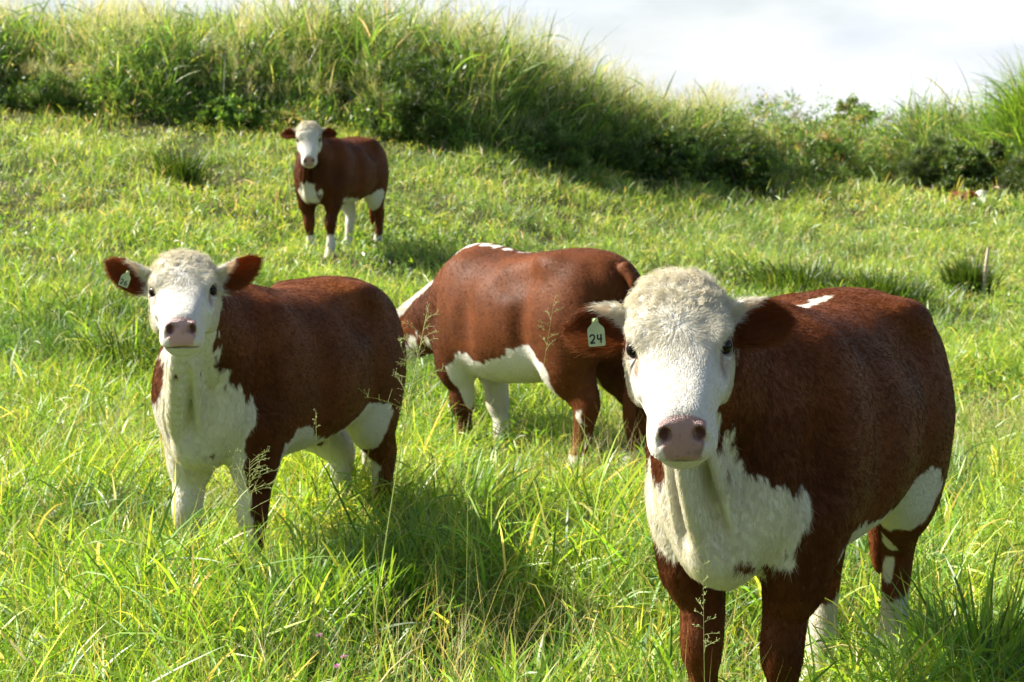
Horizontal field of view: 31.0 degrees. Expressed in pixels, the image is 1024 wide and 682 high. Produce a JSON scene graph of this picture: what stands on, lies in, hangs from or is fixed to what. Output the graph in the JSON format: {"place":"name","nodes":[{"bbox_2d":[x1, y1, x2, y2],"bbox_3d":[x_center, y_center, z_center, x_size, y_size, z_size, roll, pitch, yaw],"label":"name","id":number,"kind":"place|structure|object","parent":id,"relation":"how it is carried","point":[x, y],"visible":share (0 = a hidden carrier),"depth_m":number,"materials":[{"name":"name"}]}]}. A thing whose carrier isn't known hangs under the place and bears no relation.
{"place":"outdoors","nodes":[
{"label":"outdoors","id":0,"kind":"place"},
{"bbox_2d":[0,82,1023,681],"bbox_3d":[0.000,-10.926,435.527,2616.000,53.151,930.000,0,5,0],"label":"ground","id":1,"kind":"structure","parent":0,"point":[138,122],"depth_m":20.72,"materials":[{"name":"green plant"}]},
{"bbox_2d":[12,60,94,114],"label":"bush","id":2,"kind":"object","parent":1,"relation":"on","point":[46,90],"visible":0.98,"depth_m":23.49,"materials":[{"name":"green plant"}]},
{"bbox_2d":[3,272,148,335],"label":"grass tuft","id":3,"kind":"object","parent":1,"relation":"on","point":[96,300],"visible":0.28,"depth_m":13.98,"materials":[{"name":"green plant"}]},
{"bbox_2d":[10,311,160,384],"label":"grass tuft","id":4,"kind":"object","parent":1,"relation":"on","point":[147,333],"visible":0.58,"depth_m":12.44,"materials":[{"name":"green plant"}]},
{"bbox_2d":[97,274,138,598],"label":"seed stem","id":5,"kind":"object","parent":1,"relation":"on","point":[130,431],"visible":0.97,"depth_m":6.16,"materials":[{"name":"green plant"}]},
{"bbox_2d":[65,609,200,680],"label":"grass tuft","id":6,"kind":"object","parent":1,"relation":"on","point":[132,639],"visible":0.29,"depth_m":5.67,"materials":[{"name":"green plant"}]},
{"bbox_2d":[142,141,220,192],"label":"grass tuft","id":7,"kind":"object","parent":1,"relation":"on","point":[187,169],"visible":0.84,"depth_m":20.57,"materials":[{"name":"green plant"}]},
{"bbox_2d":[189,92,268,133],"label":"bush","id":8,"kind":"object","parent":1,"relation":"on","point":[221,109],"visible":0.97,"depth_m":23.46,"materials":[{"name":"green plant"}]},
{"bbox_2d":[195,447,311,681],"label":"seed stem","id":9,"kind":"object","parent":1,"relation":"on","point":[252,477],"visible":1,"depth_m":4.95,"materials":[{"name":"green plant"}]},
{"bbox_2d":[100,247,406,584],"bbox_3d":[-1.004,0.310,7.219,0.665,1.357,2.117,1,5,18],"label":"cow","id":10,"kind":"object","parent":1,"relation":"on","point":[247,367],"visible":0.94,"depth_m":6.93},
{"bbox_2d":[199,622,415,681],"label":"grass tuft","id":11,"kind":"object","parent":1,"relation":"on","point":[317,678],"visible":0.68,"depth_m":5.53,"materials":[{"name":"green plant"}]},
{"bbox_2d":[133,502,490,664],"bbox_3d":[-0.734,0.828,6.375,1.190,0.454,1.247,-2,5,-27],"label":"grass tuft","id":12,"kind":"object","parent":1,"relation":"on","point":[335,597],"visible":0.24,"depth_m":6.25,"materials":[{"name":"green plant"}]},
{"bbox_2d":[313,409,320,619],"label":"seed stem","id":13,"kind":"object","parent":1,"relation":"on","point":[317,499],"visible":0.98,"depth_m":6.07,"materials":[{"name":"green plant"}]},
{"bbox_2d":[280,120,388,257],"bbox_3d":[-1.688,-1.413,17.479,0.643,1.260,1.875,2,5,20],"label":"cow","id":14,"kind":"object","parent":1,"relation":"on","point":[333,175],"visible":0.98,"depth_m":17.16},
{"bbox_2d":[187,508,515,661],"bbox_3d":[-0.570,0.829,6.516,1.178,0.428,1.302,0,5,0],"label":"grass tuft","id":15,"kind":"object","parent":1,"relation":"on","point":[412,588],"visible":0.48,"depth_m":6.37,"materials":[{"name":"green plant"}]},
{"bbox_2d":[362,302,454,662],"bbox_3d":[-0.329,0.480,5.866,0.301,1.203,0.288,0,5,0],"label":"seed stem","id":16,"kind":"object","parent":1,"relation":"on","point":[407,423],"visible":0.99,"depth_m":5.85,"materials":[{"name":"green plant"}]},
{"bbox_2d":[370,47,472,145],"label":"bush","id":17,"kind":"object","parent":1,"relation":"on","point":[420,101],"visible":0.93,"depth_m":23.90,"materials":[{"name":"green plant"}]},
{"bbox_2d":[393,333,462,620],"bbox_3d":[-0.296,0.508,6.204,0.144,1.094,0.387,2,5,20],"label":"seed stem","id":18,"kind":"object","parent":1,"relation":"on","point":[428,428],"visible":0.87,"depth_m":6.11,"materials":[{"name":"green plant"}]},
{"bbox_2d":[310,489,588,612],"bbox_3d":[-0.206,0.796,7.037,1.167,0.421,1.176,0,5,0],"label":"grass tuft","id":19,"kind":"object","parent":1,"relation":"on","point":[452,522],"visible":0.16,"depth_m":7.13,"materials":[{"name":"green plant"}]},
{"bbox_2d":[462,465,482,670],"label":"seed stem","id":20,"kind":"object","parent":1,"relation":"on","point":[466,568],"visible":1,"depth_m":5.46,"materials":[{"name":"green plant"}]},
{"bbox_2d":[394,439,587,516],"bbox_3d":[-0.218,0.655,8.583,1.345,0.392,1.275,0,5,0],"label":"grass tuft","id":21,"kind":"object","parent":1,"relation":"on","point":[494,479],"visible":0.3,"depth_m":8.52,"materials":[{"name":"green plant"}]},
{"bbox_2d":[0,0,1023,202],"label":"tall grass","id":22,"kind":"structure","parent":1,"relation":"on","point":[325,57],"depth_m":25.18,"materials":[{"name":"green plant"}]},
{"bbox_2d":[396,243,646,472],"bbox_3d":[-0.176,0.076,10.474,0.670,1.261,2.485,-4,6,-41],"label":"cow","id":23,"kind":"object","parent":1,"relation":"on","point":[491,302],"visible":0.67,"depth_m":9.83},
{"bbox_2d":[517,295,559,564],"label":"seed stem","id":24,"kind":"object","parent":1,"relation":"on","point":[540,386],"visible":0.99,"depth_m":6.55,"materials":[{"name":"green plant"}]},
{"bbox_2d":[424,601,669,681],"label":"grass tuft","id":25,"kind":"object","parent":1,"relation":"on","point":[496,665],"visible":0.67,"depth_m":5.44,"materials":[{"name":"green plant"}]},
{"bbox_2d":[519,121,589,171],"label":"bush","id":26,"kind":"object","parent":1,"relation":"on","point":[550,142],"visible":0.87,"depth_m":24.95,"materials":[{"name":"green plant"}]},
{"bbox_2d":[479,501,654,618],"bbox_3d":[0.314,0.837,7.073,1.096,0.334,1.223,-1,5,-17],"label":"grass tuft","id":27,"kind":"object","parent":1,"relation":"on","point":[569,547],"visible":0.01,"depth_m":6.98,"materials":[{"name":"green plant"}]},
{"bbox_2d":[582,109,643,177],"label":"bush","id":28,"kind":"object","parent":1,"relation":"on","point":[619,149],"visible":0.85,"depth_m":25.85,"materials":[{"name":"green plant"}]},
{"bbox_2d":[624,125,716,185],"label":"bush","id":29,"kind":"object","parent":1,"relation":"on","point":[666,145],"visible":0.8,"depth_m":26.34,"materials":[{"name":"green plant"}]},
{"bbox_2d":[692,561,719,681],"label":"seed stem","id":30,"kind":"object","parent":1,"relation":"on","point":[697,625],"visible":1,"depth_m":4.39,"materials":[{"name":"green plant"}]},
{"bbox_2d":[593,611,820,681],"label":"grass tuft","id":31,"kind":"object","parent":1,"relation":"on","point":[671,668],"visible":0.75,"depth_m":5.24,"materials":[{"name":"green plant"}]},
{"bbox_2d":[704,143,778,194],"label":"bush","id":32,"kind":"object","parent":1,"relation":"on","point":[757,167],"visible":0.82,"depth_m":27.44,"materials":[{"name":"green plant"}]},
{"bbox_2d":[558,264,955,681],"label":"cow","id":33,"kind":"object","parent":1,"relation":"on","point":[797,444],"visible":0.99,"depth_m":4.62},
{"bbox_2d":[638,241,895,296],"bbox_3d":[2.611,-0.670,18.728,2.711,0.659,2.202,0,5,0],"label":"grass tuft","id":34,"kind":"object","parent":1,"relation":"on","point":[797,276],"visible":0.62,"depth_m":18.56,"materials":[{"name":"green plant"}]},
{"bbox_2d":[807,129,848,162],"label":"bush","id":35,"kind":"object","parent":1,"relation":"on","point":[841,156],"visible":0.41,"depth_m":33.34,"materials":[{"name":"green plant"}]},
{"bbox_2d":[826,96,880,126],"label":"bush","id":36,"kind":"object","parent":1,"relation":"on","point":[846,106],"visible":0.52,"depth_m":37.12,"materials":[{"name":"green plant"}]},
{"bbox_2d":[786,261,974,318],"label":"grass tuft","id":37,"kind":"object","parent":1,"relation":"on","point":[888,284],"visible":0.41,"depth_m":18.13,"materials":[{"name":"green plant"}]},
{"bbox_2d":[802,532,1023,681],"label":"grass tuft","id":38,"kind":"object","parent":1,"relation":"on","point":[974,627],"visible":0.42,"depth_m":5.71,"materials":[{"name":"green plant"}]},
{"bbox_2d":[809,569,1023,681],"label":"grass tuft","id":39,"kind":"object","parent":1,"relation":"on","point":[1007,677],"visible":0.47,"depth_m":5.46,"materials":[{"name":"green plant"}]},
{"bbox_2d":[889,130,955,196],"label":"bush","id":40,"kind":"object","parent":1,"relation":"on","point":[922,170],"visible":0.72,"depth_m":31.40,"materials":[{"name":"green plant"}]},
{"bbox_2d":[948,190,988,207],"bbox_3d":[7.152,-2.127,29.175,0.387,0.517,1.007,-1,5,-17],"label":"cow","id":41,"kind":"object","parent":1,"relation":"on","point":[979,193],"visible":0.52,"depth_m":28.86},
{"bbox_2d":[926,252,1017,300],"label":"grass tuft","id":42,"kind":"object","parent":1,"relation":"on","point":[968,273],"visible":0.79,"depth_m":19.07,"materials":[{"name":"green plant"}]},
{"bbox_2d":[935,138,1013,200],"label":"bush","id":43,"kind":"object","parent":1,"relation":"on","point":[968,170],"visible":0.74,"depth_m":30.27,"materials":[{"name":"green plant"}]},
{"bbox_2d":[944,38,1023,170],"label":"tall grass clump","id":44,"kind":"object","parent":1,"relation":"on","point":[1000,104],"visible":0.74,"depth_m":30.79,"materials":[{"name":"green plant"}]},
{"bbox_2d":[982,247,989,299],"bbox_3d":[4.869,-0.661,19.020,0.080,0.612,0.039,-1,5,-7],"label":"stick","id":45,"kind":"object","parent":1,"relation":"on","point":[986,264],"visible":0.74,"depth_m":19.00,"materials":[{"name":"brown wood"}]},
{"bbox_2d":[977,47,1023,149],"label":"tall grass clump","id":46,"kind":"object","parent":1,"relation":"on","point":[1010,95],"visible":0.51,"depth_m":30.75,"materials":[{"name":"green plant"}]},
{"bbox_2d":[990,146,1023,204],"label":"bush","id":47,"kind":"object","parent":1,"relation":"on","point":[1015,183],"visible":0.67,"depth_m":29.48,"materials":[{"name":"green plant"}]},
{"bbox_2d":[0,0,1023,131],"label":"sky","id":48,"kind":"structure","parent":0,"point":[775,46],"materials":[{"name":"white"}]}
]}

